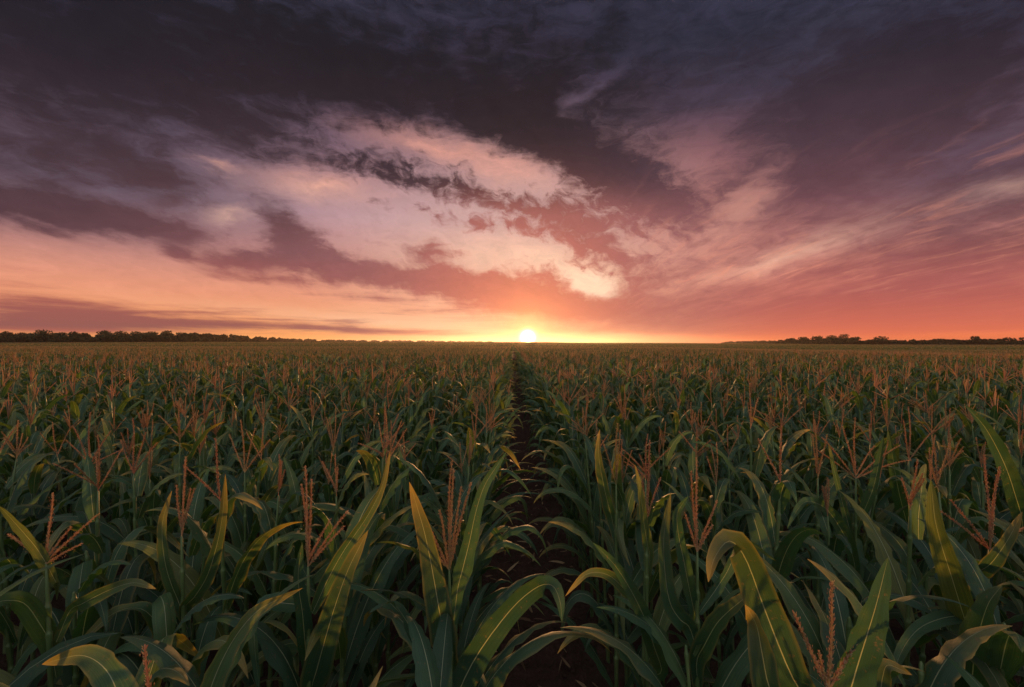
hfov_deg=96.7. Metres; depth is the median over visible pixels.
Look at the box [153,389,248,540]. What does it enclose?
corn plant
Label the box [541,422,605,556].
corn plant
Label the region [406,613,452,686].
corn plant
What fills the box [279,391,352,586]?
corn plant
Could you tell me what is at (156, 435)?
corn plant
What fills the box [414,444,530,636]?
corn plant
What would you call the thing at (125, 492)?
corn plant
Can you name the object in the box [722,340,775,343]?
distant scrub
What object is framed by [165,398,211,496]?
corn plant
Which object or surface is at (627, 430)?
corn plant
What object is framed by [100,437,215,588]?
corn plant
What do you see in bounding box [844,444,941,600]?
corn plant
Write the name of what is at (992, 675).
corn plant
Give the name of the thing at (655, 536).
corn plant
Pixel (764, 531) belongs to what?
corn plant
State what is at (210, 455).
corn plant
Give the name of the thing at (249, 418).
corn plant
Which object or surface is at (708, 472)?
corn plant
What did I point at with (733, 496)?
corn plant
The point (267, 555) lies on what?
corn plant
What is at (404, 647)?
corn plant
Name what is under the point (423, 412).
corn plant
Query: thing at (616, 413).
corn plant
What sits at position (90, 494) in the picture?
corn plant
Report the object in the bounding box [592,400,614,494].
corn plant
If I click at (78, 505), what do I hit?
corn plant
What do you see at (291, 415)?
corn plant
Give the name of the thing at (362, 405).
corn plant
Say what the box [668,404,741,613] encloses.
corn plant
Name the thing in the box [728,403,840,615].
corn plant
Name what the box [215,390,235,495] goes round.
corn plant
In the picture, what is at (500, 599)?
corn plant
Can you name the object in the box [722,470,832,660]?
corn plant
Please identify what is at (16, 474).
corn plant
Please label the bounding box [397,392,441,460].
corn plant
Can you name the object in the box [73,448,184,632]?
corn plant
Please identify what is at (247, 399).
corn plant
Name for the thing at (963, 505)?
corn plant
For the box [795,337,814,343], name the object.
broadleaf tree
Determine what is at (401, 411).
corn plant
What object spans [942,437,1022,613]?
corn plant
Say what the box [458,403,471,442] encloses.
corn plant
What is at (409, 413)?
corn plant
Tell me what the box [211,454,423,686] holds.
corn plant
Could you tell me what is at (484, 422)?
corn plant
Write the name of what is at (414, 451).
corn plant
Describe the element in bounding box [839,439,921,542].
corn plant
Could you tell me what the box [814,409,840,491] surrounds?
corn plant
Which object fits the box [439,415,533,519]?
corn plant
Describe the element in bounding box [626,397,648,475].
corn plant
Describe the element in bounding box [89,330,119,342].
broadleaf tree
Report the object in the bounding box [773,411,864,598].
corn plant
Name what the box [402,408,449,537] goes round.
corn plant
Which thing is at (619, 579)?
corn plant
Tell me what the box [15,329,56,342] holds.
broadleaf tree
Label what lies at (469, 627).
corn plant
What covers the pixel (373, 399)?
corn plant
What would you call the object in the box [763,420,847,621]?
corn plant
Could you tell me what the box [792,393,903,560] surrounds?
corn plant
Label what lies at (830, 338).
broadleaf tree
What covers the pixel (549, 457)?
corn plant
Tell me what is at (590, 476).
corn plant
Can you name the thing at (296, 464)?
corn plant
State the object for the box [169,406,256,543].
corn plant
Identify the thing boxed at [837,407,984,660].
corn plant
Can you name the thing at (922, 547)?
corn plant
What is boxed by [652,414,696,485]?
corn plant
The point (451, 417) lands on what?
corn plant
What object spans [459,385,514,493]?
corn plant
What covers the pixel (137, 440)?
corn plant
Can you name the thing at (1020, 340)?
broadleaf tree
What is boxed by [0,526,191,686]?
corn plant
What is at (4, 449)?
corn plant
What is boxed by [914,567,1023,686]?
corn plant
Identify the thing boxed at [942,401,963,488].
corn plant
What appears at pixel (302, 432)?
corn plant
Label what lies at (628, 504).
corn plant
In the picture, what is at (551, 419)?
corn plant
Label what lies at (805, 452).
corn plant
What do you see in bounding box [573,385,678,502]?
corn plant
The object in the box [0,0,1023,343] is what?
sky
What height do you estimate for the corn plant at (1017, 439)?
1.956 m
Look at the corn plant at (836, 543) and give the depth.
2.59 m
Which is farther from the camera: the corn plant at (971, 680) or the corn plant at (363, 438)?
the corn plant at (363, 438)
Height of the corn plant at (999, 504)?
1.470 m
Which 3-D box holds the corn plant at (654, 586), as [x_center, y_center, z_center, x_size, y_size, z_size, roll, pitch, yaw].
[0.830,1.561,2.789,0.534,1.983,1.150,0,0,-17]
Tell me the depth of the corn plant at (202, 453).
3.63 m
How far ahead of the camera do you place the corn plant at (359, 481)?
4.26 m
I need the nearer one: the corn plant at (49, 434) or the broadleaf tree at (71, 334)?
the corn plant at (49, 434)
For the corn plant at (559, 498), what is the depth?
5.73 m
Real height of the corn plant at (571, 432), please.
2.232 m
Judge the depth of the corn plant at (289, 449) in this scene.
4.83 m
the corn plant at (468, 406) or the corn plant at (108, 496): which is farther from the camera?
the corn plant at (468, 406)
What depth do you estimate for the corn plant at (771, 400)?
6.41 m
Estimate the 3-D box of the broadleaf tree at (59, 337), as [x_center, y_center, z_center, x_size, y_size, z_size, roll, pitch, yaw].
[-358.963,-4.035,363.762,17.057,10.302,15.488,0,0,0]
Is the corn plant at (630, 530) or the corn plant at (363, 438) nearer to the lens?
the corn plant at (630, 530)
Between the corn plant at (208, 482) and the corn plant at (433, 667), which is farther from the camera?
the corn plant at (208, 482)
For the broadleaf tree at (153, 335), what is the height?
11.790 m
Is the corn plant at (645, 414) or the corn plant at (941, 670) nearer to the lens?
the corn plant at (941, 670)
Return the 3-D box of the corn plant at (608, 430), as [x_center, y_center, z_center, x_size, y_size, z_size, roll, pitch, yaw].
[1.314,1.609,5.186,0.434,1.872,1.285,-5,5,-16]
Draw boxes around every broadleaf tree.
[0,331,15,342]
[5,332,32,342]
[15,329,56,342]
[50,332,71,342]
[62,331,84,342]
[72,333,96,342]
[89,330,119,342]
[110,331,129,342]
[124,331,152,342]
[142,331,166,341]
[155,330,179,341]
[172,332,192,341]
[780,338,801,343]
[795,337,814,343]
[807,336,829,343]
[821,335,843,343]
[833,334,857,343]
[848,337,866,344]
[865,336,897,344]
[925,338,949,344]
[965,336,985,344]
[982,338,1000,344]
[995,337,1022,344]
[1015,337,1023,344]
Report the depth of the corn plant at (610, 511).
2.75 m
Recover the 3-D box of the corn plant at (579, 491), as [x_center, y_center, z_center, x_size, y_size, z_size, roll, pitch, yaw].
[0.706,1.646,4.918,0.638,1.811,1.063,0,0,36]
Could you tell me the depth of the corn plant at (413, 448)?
5.43 m
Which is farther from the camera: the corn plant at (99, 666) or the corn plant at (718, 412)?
the corn plant at (718, 412)
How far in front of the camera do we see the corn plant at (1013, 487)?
2.51 m
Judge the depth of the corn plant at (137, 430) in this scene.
4.43 m
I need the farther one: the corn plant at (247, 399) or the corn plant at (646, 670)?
the corn plant at (247, 399)
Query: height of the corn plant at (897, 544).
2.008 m
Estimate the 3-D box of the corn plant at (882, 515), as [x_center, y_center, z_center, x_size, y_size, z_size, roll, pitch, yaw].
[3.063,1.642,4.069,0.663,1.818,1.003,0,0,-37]
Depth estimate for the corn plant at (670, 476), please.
3.69 m
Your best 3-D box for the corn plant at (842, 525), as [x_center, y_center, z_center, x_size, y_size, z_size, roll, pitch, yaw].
[2.108,1.504,2.894,1.193,2.091,0.789,0,0,0]
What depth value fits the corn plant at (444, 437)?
5.58 m
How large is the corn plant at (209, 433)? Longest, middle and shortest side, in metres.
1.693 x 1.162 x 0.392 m
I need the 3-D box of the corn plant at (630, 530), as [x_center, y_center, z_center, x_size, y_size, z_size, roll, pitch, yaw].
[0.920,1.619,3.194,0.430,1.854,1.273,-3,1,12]
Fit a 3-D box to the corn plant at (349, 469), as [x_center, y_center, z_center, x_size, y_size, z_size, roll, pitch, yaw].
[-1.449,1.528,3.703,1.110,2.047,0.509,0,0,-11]
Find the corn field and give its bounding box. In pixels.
[0,342,1023,686]
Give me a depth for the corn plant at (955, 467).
3.52 m
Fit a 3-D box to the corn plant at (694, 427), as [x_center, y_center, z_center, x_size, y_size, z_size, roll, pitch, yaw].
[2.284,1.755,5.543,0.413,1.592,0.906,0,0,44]
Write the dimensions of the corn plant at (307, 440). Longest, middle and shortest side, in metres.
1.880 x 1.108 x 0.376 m
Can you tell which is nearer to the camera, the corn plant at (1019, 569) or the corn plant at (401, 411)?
the corn plant at (1019, 569)
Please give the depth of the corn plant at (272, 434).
5.72 m
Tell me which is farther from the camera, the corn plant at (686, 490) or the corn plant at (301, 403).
the corn plant at (301, 403)
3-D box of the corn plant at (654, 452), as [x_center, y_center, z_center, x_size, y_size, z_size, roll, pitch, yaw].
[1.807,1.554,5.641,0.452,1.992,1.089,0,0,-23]
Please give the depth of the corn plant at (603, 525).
3.65 m
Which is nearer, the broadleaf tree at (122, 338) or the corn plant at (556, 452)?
the corn plant at (556, 452)
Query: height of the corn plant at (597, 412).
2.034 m
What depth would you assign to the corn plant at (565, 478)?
4.48 m
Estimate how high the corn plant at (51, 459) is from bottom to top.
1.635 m
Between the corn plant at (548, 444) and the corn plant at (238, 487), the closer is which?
the corn plant at (238, 487)
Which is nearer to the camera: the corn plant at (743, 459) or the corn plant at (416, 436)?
the corn plant at (743, 459)
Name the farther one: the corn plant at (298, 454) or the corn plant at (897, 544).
the corn plant at (298, 454)
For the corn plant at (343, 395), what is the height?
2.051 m
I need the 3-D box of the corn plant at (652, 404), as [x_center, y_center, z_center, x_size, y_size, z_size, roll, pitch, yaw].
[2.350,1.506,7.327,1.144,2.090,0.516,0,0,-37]
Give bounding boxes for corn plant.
[0,384,66,476]
[0,401,65,532]
[0,420,105,590]
[0,422,102,568]
[0,422,116,686]
[0,434,42,537]
[0,453,77,653]
[0,477,43,545]
[0,492,198,686]
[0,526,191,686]
[0,546,109,686]
[0,564,33,582]
[2,405,122,572]
[4,463,68,661]
[7,422,120,579]
[8,615,18,635]
[16,404,61,571]
[19,559,130,686]
[25,418,230,655]
[39,422,97,562]
[40,418,121,564]
[41,407,151,544]
[42,588,301,686]
[43,436,73,591]
[48,435,159,644]
[49,412,148,632]
[55,430,148,609]
[65,421,116,521]
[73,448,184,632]
[78,419,208,607]
[80,592,248,686]
[86,457,281,686]
[93,467,251,681]
[99,401,194,600]
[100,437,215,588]
[101,398,263,619]
[101,422,176,540]
[104,405,169,495]
[105,428,253,633]
[111,412,173,530]
[112,407,177,525]
[118,428,162,590]
[119,405,243,586]
[119,438,300,686]
[120,574,314,686]
[135,633,203,686]
[142,423,172,502]
[145,411,229,473]
[152,389,197,486]
[152,407,254,610]
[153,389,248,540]
[163,409,190,495]
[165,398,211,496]
[169,393,218,532]
[169,396,217,473]
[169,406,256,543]
[179,420,293,686]
[192,453,414,686]
[194,409,237,462]
[195,459,230,533]
[205,414,246,540]
[207,375,270,466]
[208,454,384,686]
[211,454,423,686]
[212,433,305,606]
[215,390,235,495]
[222,419,288,686]
[229,386,336,549]
[229,387,271,473]
[229,388,271,490]
[232,418,315,546]
[234,435,327,676]
[235,397,289,477]
[235,428,269,535]
[240,502,314,686]
[250,395,277,581]
[252,433,326,568]
[259,430,324,501]
[265,384,336,479]
[266,409,280,454]
[268,387,316,459]
[270,387,326,442]
[272,457,316,634]
[273,384,372,487]
[273,409,394,583]
[276,404,320,467]
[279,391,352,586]
[283,439,416,565]
[288,403,453,677]
[288,406,335,525]
[296,398,328,503]
[300,394,353,459]
[300,422,330,479]
[304,451,338,616]
[305,484,440,686]
[309,396,371,439]
[310,408,457,670]
[321,390,364,528]
[323,475,394,686]
[324,391,361,541]
[328,400,420,519]
[331,422,376,510]
[332,380,361,498]
[339,424,387,547]
[343,375,385,480]
[343,418,420,498]
[344,404,378,498]
[345,393,398,459]
[346,377,403,469]
[350,509,565,686]
[352,420,414,601]
[359,396,435,513]
[362,380,410,503]
[363,451,611,686]
[367,384,427,438]
[369,370,404,478]
[370,666,382,686]
[374,459,540,686]
[377,424,398,549]
[380,400,442,493]
[381,449,442,595]
[382,432,461,653]
[384,426,457,592]
[384,523,544,686]
[386,519,519,669]
[393,387,422,503]
[396,375,453,477]
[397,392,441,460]
[401,381,428,472]
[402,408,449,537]
[406,432,458,524]
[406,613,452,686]
[411,420,456,532]
[413,380,429,494]
[413,431,554,652]
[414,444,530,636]
[416,430,466,532]
[418,403,466,512]
[421,405,537,620]
[427,398,465,484]
[427,428,544,562]
[429,403,537,586]
[429,411,468,505]
[433,443,529,591]
[434,385,487,436]
[435,390,519,480]
[437,381,477,473]
[437,394,534,551]
[437,400,495,494]
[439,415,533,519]
[452,381,515,490]
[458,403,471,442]
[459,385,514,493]
[463,381,509,494]
[471,388,508,465]
[471,419,495,530]
[473,393,487,460]
[473,416,510,521]
[496,381,530,467]
[518,387,580,499]
[519,377,607,567]
[526,415,605,570]
[528,395,631,589]
[531,395,597,545]
[531,401,572,508]
[532,406,644,616]
[533,390,592,503]
[534,420,642,663]
[535,379,592,538]
[536,423,706,686]
[538,384,591,522]
[539,407,620,622]
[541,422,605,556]
[543,404,594,477]
[550,390,563,515]
[554,377,623,481]
[557,440,705,686]
[560,588,739,686]
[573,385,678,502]
[574,380,620,433]
[585,434,721,686]
[585,439,667,686]
[586,416,620,512]
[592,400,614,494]
[592,409,660,517]
[594,396,619,443]
[597,457,808,686]
[600,380,612,477]
[605,394,637,560]
[608,445,658,683]
[609,400,633,451]
[616,396,671,504]
[619,384,667,481]
[621,423,708,638]
[624,390,679,492]
[625,480,802,686]
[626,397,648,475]
[626,464,678,597]
[628,393,688,492]
[630,388,663,465]
[633,436,706,611]
[643,431,722,521]
[646,373,671,454]
[647,402,743,538]
[648,377,717,449]
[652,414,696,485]
[655,403,671,482]
[656,394,712,491]
[665,394,716,509]
[666,442,739,686]
[667,409,716,559]
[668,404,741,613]
[670,378,729,469]
[671,413,718,465]
[672,425,733,686]
[680,394,747,495]
[681,383,816,683]
[681,384,747,477]
[682,420,709,524]
[688,552,829,665]
[689,425,787,650]
[690,438,782,630]
[697,404,727,477]
[698,415,791,535]
[699,385,748,469]
[699,409,735,551]
[704,428,779,539]
[706,529,911,686]
[722,385,768,517]
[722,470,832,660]
[727,380,787,494]
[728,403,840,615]
[728,425,789,503]
[730,407,766,508]
[730,422,826,619]
[738,443,900,605]
[739,368,775,480]
[741,395,846,547]
[745,381,788,485]
[748,417,910,657]
[752,393,798,527]
[759,391,807,481]
[761,546,968,665]
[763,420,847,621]
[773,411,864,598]
[775,393,854,528]
[776,416,841,525]
[779,459,1023,686]
[786,477,898,686]
[788,394,827,495]
[789,584,923,683]
[790,411,845,584]
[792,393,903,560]
[794,409,868,578]
[796,438,906,608]
[796,440,923,618]
[798,387,868,539]
[808,559,1010,686]
[813,378,853,539]
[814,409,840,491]
[814,414,936,588]
[823,435,1023,686]
[826,402,917,483]
[830,420,917,532]
[835,383,885,496]
[836,374,870,483]
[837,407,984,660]
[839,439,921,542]
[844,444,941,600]
[846,395,913,546]
[846,425,924,615]
[851,419,932,564]
[859,402,932,531]
[862,455,1023,686]
[866,435,1023,683]
[868,404,986,603]
[885,406,937,464]
[894,434,987,650]
[903,395,958,490]
[905,390,1006,503]
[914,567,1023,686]
[915,415,995,535]
[917,518,1023,680]
[920,399,1023,544]
[935,405,1023,685]
[936,408,973,528]
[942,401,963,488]
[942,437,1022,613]
[943,654,983,686]
[954,408,999,546]
[955,395,1023,549]
[967,464,1018,613]
[970,506,1023,613]
[973,430,1023,612]
[993,454,1023,613]
[1004,410,1023,552]
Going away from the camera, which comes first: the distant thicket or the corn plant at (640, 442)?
the corn plant at (640, 442)
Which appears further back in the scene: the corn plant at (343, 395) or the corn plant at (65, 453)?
the corn plant at (343, 395)
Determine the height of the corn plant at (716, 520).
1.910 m
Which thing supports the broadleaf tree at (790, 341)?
on the ground
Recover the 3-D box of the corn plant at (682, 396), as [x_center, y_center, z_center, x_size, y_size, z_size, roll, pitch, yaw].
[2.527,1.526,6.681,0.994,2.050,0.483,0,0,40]
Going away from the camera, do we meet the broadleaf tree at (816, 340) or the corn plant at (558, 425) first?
the corn plant at (558, 425)
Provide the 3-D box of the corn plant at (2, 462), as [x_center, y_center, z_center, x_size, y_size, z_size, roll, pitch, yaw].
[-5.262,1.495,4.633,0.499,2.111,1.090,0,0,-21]
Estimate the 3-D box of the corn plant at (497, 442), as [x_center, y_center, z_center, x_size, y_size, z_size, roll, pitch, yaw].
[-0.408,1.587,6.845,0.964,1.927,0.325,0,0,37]
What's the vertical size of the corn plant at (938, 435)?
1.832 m
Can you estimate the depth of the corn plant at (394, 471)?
4.98 m
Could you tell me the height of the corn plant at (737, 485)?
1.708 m
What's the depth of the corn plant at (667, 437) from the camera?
4.99 m
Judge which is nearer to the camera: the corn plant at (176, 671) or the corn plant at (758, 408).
the corn plant at (176, 671)
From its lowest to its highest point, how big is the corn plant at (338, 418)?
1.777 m
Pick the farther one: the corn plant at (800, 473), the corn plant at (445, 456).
the corn plant at (445, 456)
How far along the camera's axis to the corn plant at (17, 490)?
2.78 m
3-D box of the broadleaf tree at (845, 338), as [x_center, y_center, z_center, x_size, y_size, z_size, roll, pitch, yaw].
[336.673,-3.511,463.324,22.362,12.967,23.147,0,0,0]
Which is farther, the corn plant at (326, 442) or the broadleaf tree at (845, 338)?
the broadleaf tree at (845, 338)
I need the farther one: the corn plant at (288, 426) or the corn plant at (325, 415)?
the corn plant at (325, 415)
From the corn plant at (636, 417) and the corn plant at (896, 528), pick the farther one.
the corn plant at (636, 417)
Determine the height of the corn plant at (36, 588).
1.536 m
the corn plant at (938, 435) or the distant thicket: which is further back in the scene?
the distant thicket
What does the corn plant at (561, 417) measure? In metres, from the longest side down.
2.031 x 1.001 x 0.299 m
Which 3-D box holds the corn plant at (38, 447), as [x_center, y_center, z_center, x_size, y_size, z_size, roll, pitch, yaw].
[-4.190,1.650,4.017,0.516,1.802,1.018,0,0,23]
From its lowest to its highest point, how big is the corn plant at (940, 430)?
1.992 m
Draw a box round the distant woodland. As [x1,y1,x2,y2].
[19,332,491,343]
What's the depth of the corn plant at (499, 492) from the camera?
4.28 m
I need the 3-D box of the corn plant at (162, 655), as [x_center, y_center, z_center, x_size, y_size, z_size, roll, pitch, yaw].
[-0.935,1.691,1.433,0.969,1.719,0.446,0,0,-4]
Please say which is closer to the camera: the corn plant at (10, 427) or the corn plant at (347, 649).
the corn plant at (347, 649)
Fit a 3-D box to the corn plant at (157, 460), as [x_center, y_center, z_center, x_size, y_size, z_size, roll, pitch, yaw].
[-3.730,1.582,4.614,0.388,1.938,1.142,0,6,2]
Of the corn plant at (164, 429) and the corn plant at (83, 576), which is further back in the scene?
the corn plant at (164, 429)
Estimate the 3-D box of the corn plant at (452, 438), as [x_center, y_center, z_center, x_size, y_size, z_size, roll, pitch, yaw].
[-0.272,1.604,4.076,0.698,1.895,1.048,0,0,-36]
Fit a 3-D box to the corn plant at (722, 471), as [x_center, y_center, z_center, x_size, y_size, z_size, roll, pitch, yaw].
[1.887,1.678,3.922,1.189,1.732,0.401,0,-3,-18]
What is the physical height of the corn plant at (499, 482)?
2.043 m
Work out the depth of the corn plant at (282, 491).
3.92 m
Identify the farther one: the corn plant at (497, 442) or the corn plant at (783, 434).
the corn plant at (497, 442)
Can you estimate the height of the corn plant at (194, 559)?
1.748 m
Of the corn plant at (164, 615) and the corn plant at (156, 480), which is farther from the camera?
the corn plant at (156, 480)
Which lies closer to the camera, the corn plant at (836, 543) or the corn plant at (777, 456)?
the corn plant at (836, 543)
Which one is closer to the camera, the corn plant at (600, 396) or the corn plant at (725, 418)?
the corn plant at (725, 418)
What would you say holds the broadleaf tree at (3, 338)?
on the ground
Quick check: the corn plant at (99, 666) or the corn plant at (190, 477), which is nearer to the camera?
the corn plant at (99, 666)
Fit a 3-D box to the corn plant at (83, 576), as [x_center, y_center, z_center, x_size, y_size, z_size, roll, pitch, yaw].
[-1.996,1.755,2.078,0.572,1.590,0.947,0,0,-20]
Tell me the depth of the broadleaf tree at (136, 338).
386.38 m
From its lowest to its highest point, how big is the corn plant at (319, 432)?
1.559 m
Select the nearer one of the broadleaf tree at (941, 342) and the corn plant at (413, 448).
the corn plant at (413, 448)
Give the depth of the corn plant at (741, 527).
3.92 m
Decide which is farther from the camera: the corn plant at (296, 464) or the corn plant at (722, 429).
the corn plant at (722, 429)
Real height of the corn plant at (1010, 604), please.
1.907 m
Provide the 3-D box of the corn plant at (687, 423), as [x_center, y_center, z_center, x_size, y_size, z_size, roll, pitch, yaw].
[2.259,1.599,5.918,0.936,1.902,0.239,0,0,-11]
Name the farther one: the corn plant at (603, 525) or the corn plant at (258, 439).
the corn plant at (258, 439)
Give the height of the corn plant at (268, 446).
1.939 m
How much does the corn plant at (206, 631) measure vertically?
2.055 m
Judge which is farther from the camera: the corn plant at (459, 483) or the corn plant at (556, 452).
the corn plant at (556, 452)
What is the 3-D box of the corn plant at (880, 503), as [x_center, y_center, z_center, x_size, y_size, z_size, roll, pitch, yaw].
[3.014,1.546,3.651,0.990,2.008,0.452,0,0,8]
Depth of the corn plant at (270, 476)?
3.57 m
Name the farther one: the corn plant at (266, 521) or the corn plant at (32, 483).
the corn plant at (32, 483)
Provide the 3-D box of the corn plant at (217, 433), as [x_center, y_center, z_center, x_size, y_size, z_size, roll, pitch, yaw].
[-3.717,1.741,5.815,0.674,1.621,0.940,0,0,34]
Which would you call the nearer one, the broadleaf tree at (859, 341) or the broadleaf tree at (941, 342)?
the broadleaf tree at (941, 342)
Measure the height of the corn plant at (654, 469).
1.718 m
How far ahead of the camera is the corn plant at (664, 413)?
7.06 m
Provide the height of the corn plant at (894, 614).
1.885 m
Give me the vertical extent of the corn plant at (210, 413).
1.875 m
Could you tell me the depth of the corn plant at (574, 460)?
4.17 m
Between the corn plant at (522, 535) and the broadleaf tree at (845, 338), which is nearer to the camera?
the corn plant at (522, 535)
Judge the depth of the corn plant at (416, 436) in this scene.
5.72 m
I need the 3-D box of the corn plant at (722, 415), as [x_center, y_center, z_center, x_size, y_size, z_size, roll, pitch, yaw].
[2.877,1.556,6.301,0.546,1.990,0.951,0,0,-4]
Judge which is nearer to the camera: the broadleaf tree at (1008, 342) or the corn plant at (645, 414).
the corn plant at (645, 414)
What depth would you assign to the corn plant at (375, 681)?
1.27 m
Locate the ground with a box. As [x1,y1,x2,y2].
[0,361,1023,686]
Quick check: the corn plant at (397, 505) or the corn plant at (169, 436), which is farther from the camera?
the corn plant at (169, 436)
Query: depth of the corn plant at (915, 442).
5.48 m
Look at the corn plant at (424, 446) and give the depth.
4.51 m
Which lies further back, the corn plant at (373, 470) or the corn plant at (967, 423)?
the corn plant at (967, 423)
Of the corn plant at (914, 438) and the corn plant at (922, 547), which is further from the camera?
the corn plant at (914, 438)
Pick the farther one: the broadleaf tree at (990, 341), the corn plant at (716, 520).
the broadleaf tree at (990, 341)
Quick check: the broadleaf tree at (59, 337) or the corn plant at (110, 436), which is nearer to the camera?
the corn plant at (110, 436)
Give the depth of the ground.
4.39 m
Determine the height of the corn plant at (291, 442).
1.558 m
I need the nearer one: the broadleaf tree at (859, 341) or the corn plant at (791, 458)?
the corn plant at (791, 458)
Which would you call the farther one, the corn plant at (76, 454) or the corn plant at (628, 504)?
the corn plant at (76, 454)
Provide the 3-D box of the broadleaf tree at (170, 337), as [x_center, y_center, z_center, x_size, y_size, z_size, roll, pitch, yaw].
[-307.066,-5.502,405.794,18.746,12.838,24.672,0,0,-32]
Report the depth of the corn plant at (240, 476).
4.25 m
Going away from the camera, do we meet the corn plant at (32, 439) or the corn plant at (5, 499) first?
the corn plant at (5, 499)
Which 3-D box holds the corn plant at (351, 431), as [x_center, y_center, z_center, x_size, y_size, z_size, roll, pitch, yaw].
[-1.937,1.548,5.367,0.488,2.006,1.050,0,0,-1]
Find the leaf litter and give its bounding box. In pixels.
[381,441,614,686]
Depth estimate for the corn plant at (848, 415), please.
6.02 m
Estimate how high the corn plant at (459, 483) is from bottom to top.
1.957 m
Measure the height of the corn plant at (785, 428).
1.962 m
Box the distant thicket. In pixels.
[774,338,1023,344]
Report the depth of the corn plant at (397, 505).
3.88 m
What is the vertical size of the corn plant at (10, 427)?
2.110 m
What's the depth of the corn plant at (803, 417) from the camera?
6.21 m
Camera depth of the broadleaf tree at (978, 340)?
402.52 m
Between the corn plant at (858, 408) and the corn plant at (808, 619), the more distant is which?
the corn plant at (858, 408)
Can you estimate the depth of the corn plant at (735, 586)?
2.79 m
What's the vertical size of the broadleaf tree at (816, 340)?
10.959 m
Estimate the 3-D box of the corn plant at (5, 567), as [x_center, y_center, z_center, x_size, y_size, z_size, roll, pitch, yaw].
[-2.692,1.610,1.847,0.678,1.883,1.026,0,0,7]
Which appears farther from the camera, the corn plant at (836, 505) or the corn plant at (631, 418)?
the corn plant at (631, 418)
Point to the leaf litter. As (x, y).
(528, 619)
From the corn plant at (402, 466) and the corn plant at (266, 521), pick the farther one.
the corn plant at (402, 466)
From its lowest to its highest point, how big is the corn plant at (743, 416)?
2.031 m
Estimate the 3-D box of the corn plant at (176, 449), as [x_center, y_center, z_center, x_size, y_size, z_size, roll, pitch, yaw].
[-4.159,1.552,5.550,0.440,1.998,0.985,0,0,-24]
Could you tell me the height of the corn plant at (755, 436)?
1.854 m
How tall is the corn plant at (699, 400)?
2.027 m
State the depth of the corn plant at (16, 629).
2.37 m
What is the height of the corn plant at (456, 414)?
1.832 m
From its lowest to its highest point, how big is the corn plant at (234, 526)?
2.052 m
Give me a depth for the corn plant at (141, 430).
5.64 m
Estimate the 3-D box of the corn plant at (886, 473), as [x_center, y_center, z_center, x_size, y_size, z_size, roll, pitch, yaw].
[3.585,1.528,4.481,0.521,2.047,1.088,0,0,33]
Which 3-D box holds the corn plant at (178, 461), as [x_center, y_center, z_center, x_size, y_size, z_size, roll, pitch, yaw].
[-2.468,1.480,3.361,1.353,2.142,0.533,0,0,14]
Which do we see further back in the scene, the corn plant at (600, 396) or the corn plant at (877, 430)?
the corn plant at (600, 396)
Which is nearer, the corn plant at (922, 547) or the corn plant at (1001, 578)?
the corn plant at (922, 547)
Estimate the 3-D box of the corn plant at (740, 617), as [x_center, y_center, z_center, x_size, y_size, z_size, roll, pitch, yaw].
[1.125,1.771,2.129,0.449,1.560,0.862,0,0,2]
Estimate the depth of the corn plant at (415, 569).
3.23 m
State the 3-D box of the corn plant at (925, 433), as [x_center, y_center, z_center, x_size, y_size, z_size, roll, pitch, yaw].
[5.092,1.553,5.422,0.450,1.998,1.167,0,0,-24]
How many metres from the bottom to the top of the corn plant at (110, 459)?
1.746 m
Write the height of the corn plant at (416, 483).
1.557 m
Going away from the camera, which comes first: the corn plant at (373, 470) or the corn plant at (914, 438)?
the corn plant at (373, 470)
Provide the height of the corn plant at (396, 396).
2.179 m
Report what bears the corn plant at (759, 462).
on the ground
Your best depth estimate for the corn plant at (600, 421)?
6.79 m
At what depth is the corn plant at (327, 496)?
3.37 m
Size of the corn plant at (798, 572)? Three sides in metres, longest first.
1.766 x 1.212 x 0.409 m
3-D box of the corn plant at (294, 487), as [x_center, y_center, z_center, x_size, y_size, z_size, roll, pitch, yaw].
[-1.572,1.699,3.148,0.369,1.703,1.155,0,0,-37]
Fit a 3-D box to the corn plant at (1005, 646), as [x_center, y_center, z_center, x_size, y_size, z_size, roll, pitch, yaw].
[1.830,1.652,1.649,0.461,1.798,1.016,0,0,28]
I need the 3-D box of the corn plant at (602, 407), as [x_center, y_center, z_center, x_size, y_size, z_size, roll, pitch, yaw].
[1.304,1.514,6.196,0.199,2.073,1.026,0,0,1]
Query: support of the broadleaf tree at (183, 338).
on the ground
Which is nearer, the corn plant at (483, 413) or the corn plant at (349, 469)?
the corn plant at (349, 469)
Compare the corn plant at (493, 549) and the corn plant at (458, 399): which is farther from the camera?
the corn plant at (458, 399)
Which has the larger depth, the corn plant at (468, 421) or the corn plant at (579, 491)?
the corn plant at (468, 421)
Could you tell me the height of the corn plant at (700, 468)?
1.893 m
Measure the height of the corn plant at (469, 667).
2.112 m
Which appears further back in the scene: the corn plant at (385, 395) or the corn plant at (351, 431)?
the corn plant at (385, 395)
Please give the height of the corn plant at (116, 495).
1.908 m
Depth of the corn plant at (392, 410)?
7.02 m
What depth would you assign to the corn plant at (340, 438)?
5.22 m
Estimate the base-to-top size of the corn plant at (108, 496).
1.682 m
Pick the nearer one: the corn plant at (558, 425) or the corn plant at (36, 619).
the corn plant at (36, 619)
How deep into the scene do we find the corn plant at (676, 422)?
5.48 m
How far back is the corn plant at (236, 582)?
2.15 m
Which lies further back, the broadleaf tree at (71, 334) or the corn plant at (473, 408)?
the broadleaf tree at (71, 334)
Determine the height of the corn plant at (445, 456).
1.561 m
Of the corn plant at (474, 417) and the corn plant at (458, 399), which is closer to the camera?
the corn plant at (474, 417)

